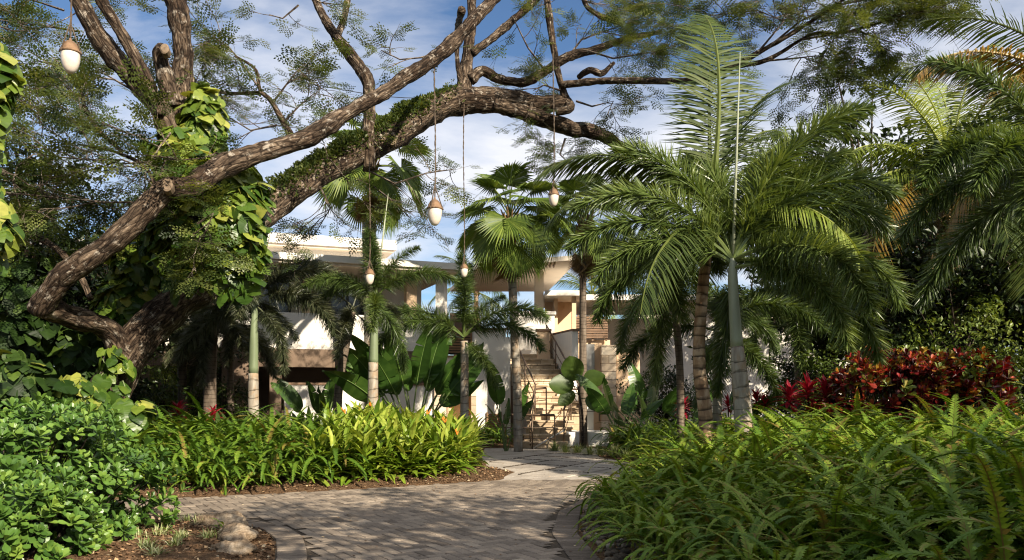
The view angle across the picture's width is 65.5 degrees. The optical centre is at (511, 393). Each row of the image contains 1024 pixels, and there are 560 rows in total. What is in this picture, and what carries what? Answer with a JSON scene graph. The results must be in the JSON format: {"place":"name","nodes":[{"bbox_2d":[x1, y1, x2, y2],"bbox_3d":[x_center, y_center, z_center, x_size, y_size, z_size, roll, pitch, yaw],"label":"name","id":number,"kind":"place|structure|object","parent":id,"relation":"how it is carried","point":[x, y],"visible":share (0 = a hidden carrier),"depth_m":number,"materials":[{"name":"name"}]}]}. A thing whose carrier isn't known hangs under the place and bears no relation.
{"place":"outdoors","nodes":[
{"label":"outdoors","id":0,"kind":"place"},
{"bbox_2d":[0,42,26,276],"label":"climbing pothos","id":1,"kind":"object","parent":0,"point":[12,80],"visible":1,"depth_m":9.61,"materials":[{"name":"green plant"}]},
{"bbox_2d":[120,479,617,559],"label":"driveway","id":2,"kind":"structure","parent":0,"point":[514,503],"depth_m":9.39,"materials":[{"name":"stone"}]},
{"bbox_2d":[209,450,605,557],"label":"fallen leaves","id":3,"kind":"object","parent":2,"relation":"on","point":[433,517],"visible":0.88,"depth_m":9.86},
{"bbox_2d":[429,255,519,324],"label":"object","id":4,"kind":"object","parent":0,"point":[476,296],"visible":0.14,"depth_m":43.52,"materials":[{"name":"plant"}]},
{"bbox_2d":[0,0,1023,381],"label":"sky","id":5,"kind":"structure","parent":0,"point":[485,148],"materials":[{"name":"blue"}]},
{"bbox_2d":[3,396,1021,559],"bbox_3d":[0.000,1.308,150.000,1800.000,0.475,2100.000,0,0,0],"label":"ground","id":6,"kind":"structure","parent":0,"point":[183,555],"depth_m":11.77,"materials":[{"name":"soil"}]},
{"bbox_2d":[0,120,44,315],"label":"broadleaf tree","id":7,"kind":"object","parent":6,"relation":"on","point":[4,312],"visible":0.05,"depth_m":16.59,"materials":[{"name":"green plant"}]},
{"bbox_2d":[0,461,112,559],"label":"clusia shrub","id":8,"kind":"object","parent":6,"relation":"on","point":[62,498],"visible":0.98,"depth_m":6.80,"materials":[{"name":"green plant"}]},
{"bbox_2d":[0,144,135,366],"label":"broadleaf tree","id":9,"kind":"object","parent":6,"relation":"on","point":[77,288],"visible":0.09,"depth_m":17.13,"materials":[{"name":"green plant"}]},
{"bbox_2d":[0,391,189,547],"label":"clusia shrub","id":10,"kind":"object","parent":6,"relation":"on","point":[74,426],"visible":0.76,"depth_m":7.81,"materials":[{"name":"green plant"}]},
{"bbox_2d":[5,187,220,357],"bbox_3d":[-9.444,-1.596,19.252,4.895,6.065,4.701,0,0,-2],"label":"broadleaf tree","id":11,"kind":"object","parent":6,"relation":"on","point":[161,348],"visible":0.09,"depth_m":17.99,"materials":[{"name":"green plant"}]},
{"bbox_2d":[48,340,189,409],"bbox_3d":[-9.429,-0.027,17.972,3.242,2.847,3.525,0,0,41],"label":"bush","id":12,"kind":"object","parent":6,"relation":"on","point":[136,396],"visible":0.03,"depth_m":18.02,"materials":[{"name":"green plant"}]},
{"bbox_2d":[132,535,163,548],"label":"spider plant","id":13,"kind":"object","parent":6,"relation":"on","point":[146,543],"visible":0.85,"depth_m":7.42,"materials":[{"name":"green plant"}]},
{"bbox_2d":[138,504,170,520],"bbox_3d":[-4.106,1.422,9.102,0.375,0.354,0.334,0,0,-42],"label":"rock","id":14,"kind":"object","parent":6,"relation":"on","point":[154,516],"visible":0.09,"depth_m":9.01,"materials":[{"name":"stone"}]},
{"bbox_2d":[138,544,172,555],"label":"spider plant","id":15,"kind":"object","parent":6,"relation":"on","point":[157,551],"visible":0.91,"depth_m":7.07,"materials":[{"name":"green plant"}]},
{"bbox_2d":[152,523,168,535],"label":"spider plant","id":16,"kind":"object","parent":6,"relation":"on","point":[160,532],"visible":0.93,"depth_m":8.09,"materials":[{"name":"green plant"}]},
{"bbox_2d":[163,532,183,545],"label":"spider plant","id":17,"kind":"object","parent":6,"relation":"on","point":[175,541],"visible":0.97,"depth_m":7.52,"materials":[{"name":"green plant"}]},
{"bbox_2d":[167,399,189,421],"bbox_3d":[-7.197,0.702,17.234,0.647,1.158,0.624,0,0,0],"label":"cordyline","id":18,"kind":"object","parent":6,"relation":"on","point":[180,405],"visible":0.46,"depth_m":17.16,"materials":[{"name":"red plant"}]},
{"bbox_2d":[168,528,192,537],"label":"spider plant","id":19,"kind":"object","parent":6,"relation":"on","point":[180,532],"visible":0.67,"depth_m":7.89,"materials":[{"name":"green plant"}]},
{"bbox_2d":[137,350,226,420],"bbox_3d":[-9.289,0.146,20.946,2.710,2.750,2.590,0,0,38],"label":"bush","id":20,"kind":"object","parent":6,"relation":"on","point":[164,400],"visible":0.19,"depth_m":20.89,"materials":[{"name":"green plant"}]},
{"bbox_2d":[157,367,220,415],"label":"bush","id":21,"kind":"object","parent":6,"relation":"on","point":[192,406],"visible":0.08,"depth_m":22.80,"materials":[{"name":"green plant"}]},
{"bbox_2d":[148,298,247,416],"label":"young palm","id":22,"kind":"object","parent":6,"relation":"on","point":[182,376],"visible":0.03,"depth_m":19.91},
{"bbox_2d":[8,390,392,496],"bbox_3d":[-6.305,0.819,13.924,8.666,1.736,6.636,0,0,0],"label":"fern bed","id":23,"kind":"object","parent":6,"relation":"on","point":[209,450],"visible":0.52,"depth_m":12.74,"materials":[{"name":"plant"}]},
{"bbox_2d":[198,528,218,538],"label":"spider plant","id":24,"kind":"object","parent":6,"relation":"on","point":[208,533],"visible":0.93,"depth_m":7.87,"materials":[{"name":"green plant"}]},
{"bbox_2d":[161,306,264,416],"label":"young palm","id":25,"kind":"object","parent":6,"relation":"on","point":[207,357],"visible":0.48,"depth_m":19.30,"materials":[{"name":"plant"}]},
{"bbox_2d":[188,511,247,528],"bbox_3d":[-3.202,1.428,8.763,0.787,0.266,0.429,0,0,25],"label":"rock","id":26,"kind":"object","parent":6,"relation":"on","point":[225,517],"visible":0.47,"depth_m":8.64,"materials":[{"name":"stone"}]},
{"bbox_2d":[173,376,268,421],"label":"bush","id":27,"kind":"object","parent":6,"relation":"on","point":[222,391],"visible":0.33,"depth_m":20.72,"materials":[{"name":"green plant"}]},
{"bbox_2d":[161,291,291,402],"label":"broadleaf tree","id":28,"kind":"object","parent":6,"relation":"on","point":[219,368],"visible":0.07,"depth_m":22.74,"materials":[{"name":"green plant"}]},
{"bbox_2d":[209,539,257,554],"bbox_3d":[-2.562,1.433,7.309,0.426,0.192,0.352,0,0,0],"label":"rock","id":29,"kind":"object","parent":6,"relation":"on","point":[243,547],"visible":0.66,"depth_m":7.22,"materials":[{"name":"stone"}]},
{"bbox_2d":[218,521,258,541],"bbox_3d":[-2.779,1.422,8.047,0.395,0.242,0.987,0,0,-25],"label":"rock","id":30,"kind":"object","parent":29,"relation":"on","point":[234,530],"visible":0.65,"depth_m":7.81,"materials":[{"name":"stone"}]},
{"bbox_2d":[148,406,324,430],"bbox_3d":[-6.050,0.883,17.286,6.693,1.246,3.161,0,0,0],"label":"leafy bed","id":31,"kind":"object","parent":6,"relation":"on","point":[309,413],"visible":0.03,"depth_m":16.89,"materials":[{"name":"green plant"}]},
{"bbox_2d":[176,306,301,421],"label":"young palm","id":32,"kind":"object","parent":6,"relation":"on","point":[228,346],"visible":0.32,"depth_m":20.35,"materials":[{"name":"plant"}]},
{"bbox_2d":[168,232,357,418],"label":"foxtail palm","id":33,"kind":"object","parent":6,"relation":"on","point":[276,329],"visible":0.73,"depth_m":17.84,"materials":[{"name":"plant"}]},
{"bbox_2d":[270,365,337,418],"bbox_3d":[-4.947,0.224,19.942,2.027,2.397,1.321,0,0,-41],"label":"bird of paradise","id":34,"kind":"object","parent":6,"relation":"on","point":[290,395],"visible":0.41,"depth_m":19.92,"materials":[{"name":"green plant"}]},
{"bbox_2d":[20,449,663,559],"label":"mulch chips","id":35,"kind":"object","parent":6,"relation":"on","point":[259,553],"visible":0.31,"depth_m":8.18,"materials":[{"name":"wood"}]},
{"bbox_2d":[281,276,404,413],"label":"foxtail palm","id":36,"kind":"object","parent":6,"relation":"on","point":[347,316],"visible":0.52,"depth_m":18.68,"materials":[{"name":"plant"}]},
{"bbox_2d":[312,113,434,407],"bbox_3d":[-3.942,-3.258,22.424,3.767,9.492,3.441,0,0,0],"label":"fan palm","id":37,"kind":"object","parent":6,"relation":"on","point":[336,193],"visible":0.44,"depth_m":22.31,"materials":[{"name":"green plant"}]},
{"bbox_2d":[300,197,459,406],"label":"foxtail palm","id":38,"kind":"object","parent":6,"relation":"on","point":[375,302],"visible":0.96,"depth_m":17.47,"materials":[{"name":"plant"}]},
{"bbox_2d":[292,397,493,486],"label":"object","id":39,"kind":"object","parent":6,"relation":"on","point":[408,440],"visible":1,"depth_m":13.62,"materials":[{"name":"green plant"}]},
{"bbox_2d":[29,232,767,436],"bbox_3d":[-2.889,-2.030,29.779,26.744,7.060,11.380,0,0,-19],"label":"villa","id":40,"kind":"object","parent":6,"relation":"on","point":[311,359],"visible":0.2,"depth_m":25.79,"materials":[{"name":"white paint"}]},
{"bbox_2d":[250,281,290,311],"bbox_3d":[-7.946,-2.505,24.859,2.020,2.110,0.096,0,0,-22],"label":"window","id":41,"kind":"structure","parent":40,"relation":"in","point":[281,306],"depth_m":25.14,"materials":[{"name":"grey glass"}]},
{"bbox_2d":[320,283,378,314],"bbox_3d":[-5.350,-2.505,25.908,2.020,2.110,0.096,0,0,-22],"label":"window","id":42,"kind":"structure","parent":40,"relation":"in","point":[359,310],"depth_m":25.87,"materials":[{"name":"black glass"}]},
{"bbox_2d":[447,328,471,356],"bbox_3d":[-1.690,-1.630,25.575,0.860,0.940,0.250,0,0,0],"label":"louvre window","id":43,"kind":"structure","parent":40,"relation":"in","point":[454,349],"depth_m":25.55,"materials":[{"name":"brown wood"}]},
{"bbox_2d":[322,325,487,416],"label":"travellers palm","id":44,"kind":"object","parent":6,"relation":"on","point":[430,368],"visible":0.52,"depth_m":19.45,"materials":[{"name":"green plant"}]},
{"bbox_2d":[378,250,550,418],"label":"foxtail palm","id":45,"kind":"object","parent":6,"relation":"on","point":[463,301],"visible":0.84,"depth_m":19.40,"materials":[{"name":"plant"}]},
{"bbox_2d":[478,416,513,446],"bbox_3d":[-1.145,1.121,21.828,3.222,0.953,5.221,0,0,0],"label":"fern bed","id":46,"kind":"object","parent":6,"relation":"on","point":[494,435],"visible":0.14,"depth_m":22.61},
{"bbox_2d":[0,0,999,428],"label":"rain tree","id":47,"kind":"object","parent":6,"relation":"on","point":[144,332],"visible":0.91,"depth_m":15.78,"materials":[{"name":"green plant"}]},
{"bbox_2d":[0,250,104,419],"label":"climbing pothos","id":48,"kind":"object","parent":47,"relation":"attached to","point":[27,368],"visible":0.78,"depth_m":13.42,"materials":[{"name":"green plant"}]},
{"bbox_2d":[59,0,82,73],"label":"hanging lamp","id":49,"kind":"object","parent":47,"relation":"hanging from","point":[71,54],"visible":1,"depth_m":10.73,"materials":[{"name":"white glass"}]},
{"bbox_2d":[47,345,171,437],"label":"climbing pothos","id":50,"kind":"object","parent":47,"relation":"attached to","point":[138,417],"visible":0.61,"depth_m":12.68,"materials":[{"name":"green plant"}]},
{"bbox_2d":[86,81,275,326],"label":"climbing pothos","id":51,"kind":"object","parent":47,"relation":"attached to","point":[141,277],"visible":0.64,"depth_m":13.48,"materials":[{"name":"green plant"}]},
{"bbox_2d":[263,79,464,209],"bbox_3d":[-3.551,-5.576,17.821,1.251,4.424,6.055,0,0,42],"label":"bough fern","id":52,"kind":"object","parent":47,"relation":"attached to","point":[394,115],"visible":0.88,"depth_m":17.59,"materials":[{"name":"green plant"}]},
{"bbox_2d":[364,157,374,284],"bbox_3d":[-2.960,-3.586,16.596,0.226,2.658,0.219,0,0,0],"label":"hanging lamp","id":53,"kind":"object","parent":47,"relation":"hanging from","point":[369,274],"visible":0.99,"depth_m":16.58,"materials":[{"name":"white glass"}]},
{"bbox_2d":[427,69,443,225],"bbox_3d":[-1.291,-4.147,13.395,0.290,2.655,0.280,0,0,0],"label":"hanging lamp","id":54,"kind":"object","parent":47,"relation":"hanging from","point":[434,209],"visible":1,"depth_m":13.35,"materials":[{"name":"white glass"}]},
{"bbox_2d":[460,104,468,276],"bbox_3d":[-1.095,-4.659,18.296,0.209,3.993,0.202,0,0,0],"label":"hanging lamp","id":55,"kind":"object","parent":47,"relation":"hanging from","point":[464,268],"visible":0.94,"depth_m":18.29,"materials":[{"name":"white glass"}]},
{"bbox_2d":[548,53,559,206],"bbox_3d":[0.802,-5.030,15.196,0.227,2.931,0.219,0,0,0],"label":"hanging lamp","id":56,"kind":"object","parent":47,"relation":"hanging from","point":[553,195],"visible":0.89,"depth_m":15.19,"materials":[{"name":"white glass"}]},
{"bbox_2d":[485,360,532,450],"bbox_3d":[-0.089,0.336,20.925,1.271,2.430,0.715,0,0,0],"label":"bird of paradise","id":57,"kind":"object","parent":6,"relation":"on","point":[497,397],"visible":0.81,"depth_m":20.76,"materials":[{"name":"green plant"}]},
{"bbox_2d":[452,160,573,451],"bbox_3d":[0.045,-2.231,20.585,3.228,7.566,3.190,0,0,0],"label":"fan palm","id":58,"kind":"object","parent":6,"relation":"on","point":[510,257],"visible":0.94,"depth_m":20.24,"materials":[{"name":"green plant"}]},
{"bbox_2d":[510,329,608,448],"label":"staircase","id":59,"kind":"structure","parent":6,"relation":"on","point":[543,370],"depth_m":24.12,"materials":[{"name":"beige stone"}]},
{"bbox_2d":[507,336,535,413],"bbox_3d":[0.270,-0.813,24.950,0.056,2.963,3.312,0,0,-15],"label":"stair railing","id":60,"kind":"object","parent":59,"relation":"on","point":[524,370],"visible":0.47,"depth_m":24.29,"materials":[{"name":"brown metal"}]},
{"bbox_2d":[529,387,546,444],"bbox_3d":[0.610,0.617,22.521,0.341,1.607,1.669,0,0,18],"label":"stair railing","id":61,"kind":"object","parent":59,"relation":"on","point":[533,396],"visible":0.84,"depth_m":23.11,"materials":[{"name":"brown metal"}]},
{"bbox_2d":[546,324,578,413],"bbox_3d":[1.557,-0.813,24.950,0.056,2.963,3.312,0,0,-15],"label":"stair railing","id":62,"kind":"object","parent":59,"relation":"on","point":[547,327],"visible":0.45,"depth_m":25.45,"materials":[{"name":"brown metal"}]},
{"bbox_2d":[563,388,599,441],"bbox_3d":[1.730,0.611,22.691,0.682,1.517,1.919,0,0,37],"label":"stair railing","id":63,"kind":"object","parent":59,"relation":"on","point":[570,416],"visible":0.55,"depth_m":22.57,"materials":[{"name":"brown metal"}]},
{"bbox_2d":[533,173,635,447],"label":"fan palm","id":64,"kind":"object","parent":6,"relation":"on","point":[580,268],"visible":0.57,"depth_m":21.91,"materials":[{"name":"green plant"}]},
{"bbox_2d":[585,442,610,455],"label":"border grass","id":65,"kind":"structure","parent":6,"relation":"on","point":[600,452],"depth_m":18.95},
{"bbox_2d":[575,374,665,449],"bbox_3d":[2.639,0.457,20.610,1.888,1.989,2.289,0,0,-34],"label":"bird of paradise","id":66,"kind":"object","parent":6,"relation":"on","point":[599,401],"visible":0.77,"depth_m":20.50,"materials":[{"name":"green plant"}]},
{"bbox_2d":[579,504,666,559],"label":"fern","id":67,"kind":"object","parent":6,"relation":"on","point":[625,551],"visible":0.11,"depth_m":7.68,"materials":[{"name":"plant"}]},
{"bbox_2d":[587,363,690,426],"bbox_3d":[3.564,0.243,22.145,2.973,2.420,2.061,0,0,0],"label":"bird of paradise","id":68,"kind":"object","parent":6,"relation":"on","point":[669,405],"visible":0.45,"depth_m":22.06,"materials":[{"name":"green plant"}]},
{"bbox_2d":[613,364,723,427],"bbox_3d":[4.827,0.265,24.980,3.110,2.512,2.861,0,0,-38],"label":"bush","id":69,"kind":"object","parent":6,"relation":"on","point":[668,379],"visible":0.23,"depth_m":24.77,"materials":[{"name":"green plant"}]},
{"bbox_2d":[590,407,758,451],"bbox_3d":[4.001,1.025,20.541,4.264,1.385,5.093,0,0,0],"label":"fern bed","id":70,"kind":"object","parent":6,"relation":"on","point":[636,429],"visible":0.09,"depth_m":19.30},
{"bbox_2d":[674,395,692,418],"bbox_3d":[4.427,0.711,20.512,0.616,1.436,0.590,0,0,-32],"label":"cordyline","id":71,"kind":"object","parent":6,"relation":"on","point":[685,405],"visible":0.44,"depth_m":20.46,"materials":[{"name":"red plant"}]},
{"bbox_2d":[591,167,795,439],"bbox_3d":[3.144,-1.543,15.603,4.258,5.966,3.389,0,0,36],"label":"foxtail palm","id":72,"kind":"object","parent":6,"relation":"on","point":[676,313],"visible":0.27,"depth_m":15.78,"materials":[{"name":"plant"}]},
{"bbox_2d":[528,12,889,443],"bbox_3d":[3.686,-3.137,13.876,5.964,9.090,4.838,0,0,-32],"label":"coconut palm","id":73,"kind":"object","parent":6,"relation":"on","point":[700,314],"visible":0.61,"depth_m":14.20,"materials":[{"name":"green plant"}]},
{"bbox_2d":[615,261,831,436],"bbox_3d":[4.726,-0.970,16.843,3.916,4.548,3.781,0,0,39],"label":"foxtail palm","id":74,"kind":"object","parent":6,"relation":"on","point":[756,324],"visible":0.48,"depth_m":16.60,"materials":[{"name":"plant"}]},
{"bbox_2d":[722,393,732,418],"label":"cordyline","id":75,"kind":"object","parent":6,"relation":"on","point":[726,402],"visible":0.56,"depth_m":20.48,"materials":[{"name":"red plant"}]},
{"bbox_2d":[689,379,776,419],"bbox_3d":[5.425,0.322,19.581,2.003,2.039,1.633,0,0,10],"label":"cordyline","id":76,"kind":"object","parent":6,"relation":"on","point":[759,402],"visible":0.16,"depth_m":19.17,"materials":[{"name":"green plant"}]},
{"bbox_2d":[559,58,913,437],"bbox_3d":[3.855,-2.135,13.411,5.288,6.884,3.744,0,0,33],"label":"foxtail palm","id":77,"kind":"object","parent":6,"relation":"on","point":[784,175],"visible":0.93,"depth_m":12.98,"materials":[{"name":"plant"}]},
{"bbox_2d":[694,244,792,371],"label":"broadleaf tree","id":78,"kind":"object","parent":6,"relation":"on","point":[779,358],"visible":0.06,"depth_m":35.31,"materials":[{"name":"green plant"}]},
{"bbox_2d":[626,313,888,420],"bbox_3d":[13.250,-1.250,42.600,14.500,5.500,6.800,0,0,0],"label":"villa","id":79,"kind":"object","parent":6,"relation":"on","point":[785,350],"depth_m":40.00,"materials":[{"name":"white paint"}]},
{"bbox_2d":[750,388,764,418],"bbox_3d":[5.999,0.593,19.530,0.658,1.477,0.641,0,0,0],"label":"cordyline","id":80,"kind":"object","parent":6,"relation":"on","point":[755,395],"visible":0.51,"depth_m":19.46,"materials":[{"name":"red plant"}]},
{"bbox_2d":[754,393,773,421],"bbox_3d":[6.017,0.617,18.980,0.588,1.305,0.502,0,0,0],"label":"cordyline","id":81,"kind":"object","parent":6,"relation":"on","point":[765,401],"visible":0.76,"depth_m":18.96,"materials":[{"name":"red plant"}]},
{"bbox_2d":[711,227,865,418],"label":"foxtail palm","id":82,"kind":"object","parent":6,"relation":"on","point":[797,337],"visible":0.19,"depth_m":19.50,"materials":[{"name":"plant"}]},
{"bbox_2d":[770,380,809,417],"bbox_3d":[5.314,0.421,15.203,0.822,1.393,0.741,0,0,0],"label":"cordyline","id":83,"kind":"object","parent":6,"relation":"on","point":[789,392],"visible":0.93,"depth_m":15.16,"materials":[{"name":"red plant"}]},
{"bbox_2d":[561,382,1023,559],"bbox_3d":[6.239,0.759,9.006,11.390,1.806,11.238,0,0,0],"label":"fern bed","id":84,"kind":"object","parent":6,"relation":"on","point":[857,486],"visible":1,"depth_m":6.45,"materials":[{"name":"plant"}]},
{"bbox_2d":[791,371,826,408],"bbox_3d":[5.763,0.327,15.389,0.795,1.544,0.831,0,0,37],"label":"cordyline","id":85,"kind":"object","parent":6,"relation":"on","point":[807,387],"visible":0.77,"depth_m":15.35,"materials":[{"name":"red plant"}]},
{"bbox_2d":[752,352,877,416],"bbox_3d":[7.982,0.186,21.014,3.317,2.680,3.052,0,0,20],"label":"bush","id":86,"kind":"object","parent":6,"relation":"on","point":[789,372],"visible":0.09,"depth_m":21.00,"materials":[{"name":"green plant"}]},
{"bbox_2d":[807,375,845,403],"bbox_3d":[6.006,0.361,15.211,0.785,1.476,0.704,0,0,45],"label":"cordyline","id":87,"kind":"object","parent":6,"relation":"on","point":[823,387],"visible":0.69,"depth_m":15.15,"materials":[{"name":"red plant"}]},
{"bbox_2d":[803,397,869,423],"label":"croton shrub","id":88,"kind":"object","parent":6,"relation":"on","point":[815,405],"visible":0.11,"depth_m":14.76,"materials":[{"name":"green plant"}]},
{"bbox_2d":[737,167,967,375],"bbox_3d":[8.825,-2.049,21.095,5.778,7.160,5.550,0,0,33],"label":"broadleaf tree","id":89,"kind":"object","parent":6,"relation":"on","point":[825,342],"visible":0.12,"depth_m":20.15,"materials":[{"name":"green plant"}]},
{"bbox_2d":[687,45,1022,402],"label":"broadleaf tree","id":90,"kind":"object","parent":6,"relation":"on","point":[884,134],"visible":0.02,"depth_m":22.89,"materials":[{"name":"green plant"}]},
{"bbox_2d":[793,315,934,412],"bbox_3d":[7.348,-0.246,16.976,2.694,2.860,2.818,0,0,6],"label":"bush","id":91,"kind":"object","parent":6,"relation":"on","point":[812,364],"visible":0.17,"depth_m":17.24,"materials":[{"name":"green plant"}]},
{"bbox_2d":[793,306,1001,404],"bbox_3d":[8.716,-0.335,18.023,3.939,3.182,3.624,0,0,-34],"label":"bush","id":92,"kind":"object","parent":6,"relation":"on","point":[899,340],"visible":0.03,"depth_m":17.79,"materials":[{"name":"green plant"}]},
{"bbox_2d":[824,340,981,423],"bbox_3d":[7.284,0.212,14.913,2.918,2.398,1.764,0,0,0],"label":"croton shrub","id":93,"kind":"object","parent":6,"relation":"on","point":[856,369],"visible":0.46,"depth_m":14.47,"materials":[{"name":"red plant"}]},
{"bbox_2d":[822,40,1023,349],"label":"coconut palm","id":94,"kind":"object","parent":6,"relation":"on","point":[947,125],"visible":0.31,"depth_m":17.78,"materials":[{"name":"green plant"}]},
{"bbox_2d":[842,167,1017,355],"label":"broadleaf tree","id":95,"kind":"object","parent":6,"relation":"on","point":[901,320],"visible":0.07,"depth_m":19.38,"materials":[{"name":"green plant"}]},
{"bbox_2d":[840,98,1023,399],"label":"broadleaf tree","id":96,"kind":"object","parent":6,"relation":"on","point":[990,283],"visible":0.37,"depth_m":16.77,"materials":[{"name":"green plant"}]},
{"bbox_2d":[875,272,1023,408],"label":"bush","id":97,"kind":"object","parent":6,"relation":"on","point":[937,343],"visible":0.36,"depth_m":15.94,"materials":[{"name":"green plant"}]},
{"bbox_2d":[884,1,1023,306],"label":"coconut palm","id":98,"kind":"object","parent":6,"relation":"on","point":[1000,53],"visible":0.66,"depth_m":11.42,"materials":[{"name":"green plant"}]},
{"bbox_2d":[890,346,1022,423],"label":"croton shrub","id":99,"kind":"object","parent":6,"relation":"on","point":[989,380],"visible":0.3,"depth_m":14.87,"materials":[{"name":"red plant"}]},
{"bbox_2d":[890,50,1023,313],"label":"foxtail palm","id":100,"kind":"object","parent":6,"relation":"on","point":[1001,165],"visible":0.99,"depth_m":10.05,"materials":[{"name":"plant"}]},
{"bbox_2d":[942,310,1023,417],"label":"bush","id":101,"kind":"object","parent":6,"relation":"on","point":[1004,335],"visible":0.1,"depth_m":17.34,"materials":[{"name":"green plant"}]},
{"bbox_2d":[482,448,638,479],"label":"path","id":102,"kind":"structure","parent":0,"point":[497,453],"depth_m":17.32,"materials":[{"name":"stone"}]},
{"bbox_2d":[503,414,554,448],"bbox_3d":[0.466,1.036,21.530,1.418,0.968,0.094,0,0,7],"label":"guard railing","id":103,"kind":"object","parent":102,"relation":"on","point":[532,427],"visible":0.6,"depth_m":21.48,"materials":[{"name":"brown metal"}]},
{"bbox_2d":[489,453,625,474],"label":"joint pebbles","id":104,"kind":"object","parent":102,"relation":"on","point":[554,460],"visible":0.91,"depth_m":16.86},
{"bbox_2d":[492,453,625,477],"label":"path flagstones","id":105,"kind":"object","parent":102,"relation":"on","point":[565,472],"visible":0.97,"depth_m":16.47,"materials":[{"name":"stone"}]},
{"bbox_2d":[548,356,604,448],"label":"leaf plant","id":106,"kind":"object","parent":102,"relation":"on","point":[562,384],"visible":0.88,"depth_m":20.83,"materials":[{"name":"green plant"}]},
{"bbox_2d":[570,443,584,452],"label":"border grass","id":107,"kind":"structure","parent":102,"relation":"on","point":[576,447],"depth_m":20.13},
{"bbox_2d":[553,251,639,318],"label":"coconut palm","id":108,"kind":"object","parent":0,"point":[591,291],"visible":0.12,"depth_m":43.82,"materials":[{"name":"green plant"}]},
{"bbox_2d":[599,444,622,457],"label":"border grass","id":109,"kind":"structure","parent":0,"point":[613,448],"depth_m":18.34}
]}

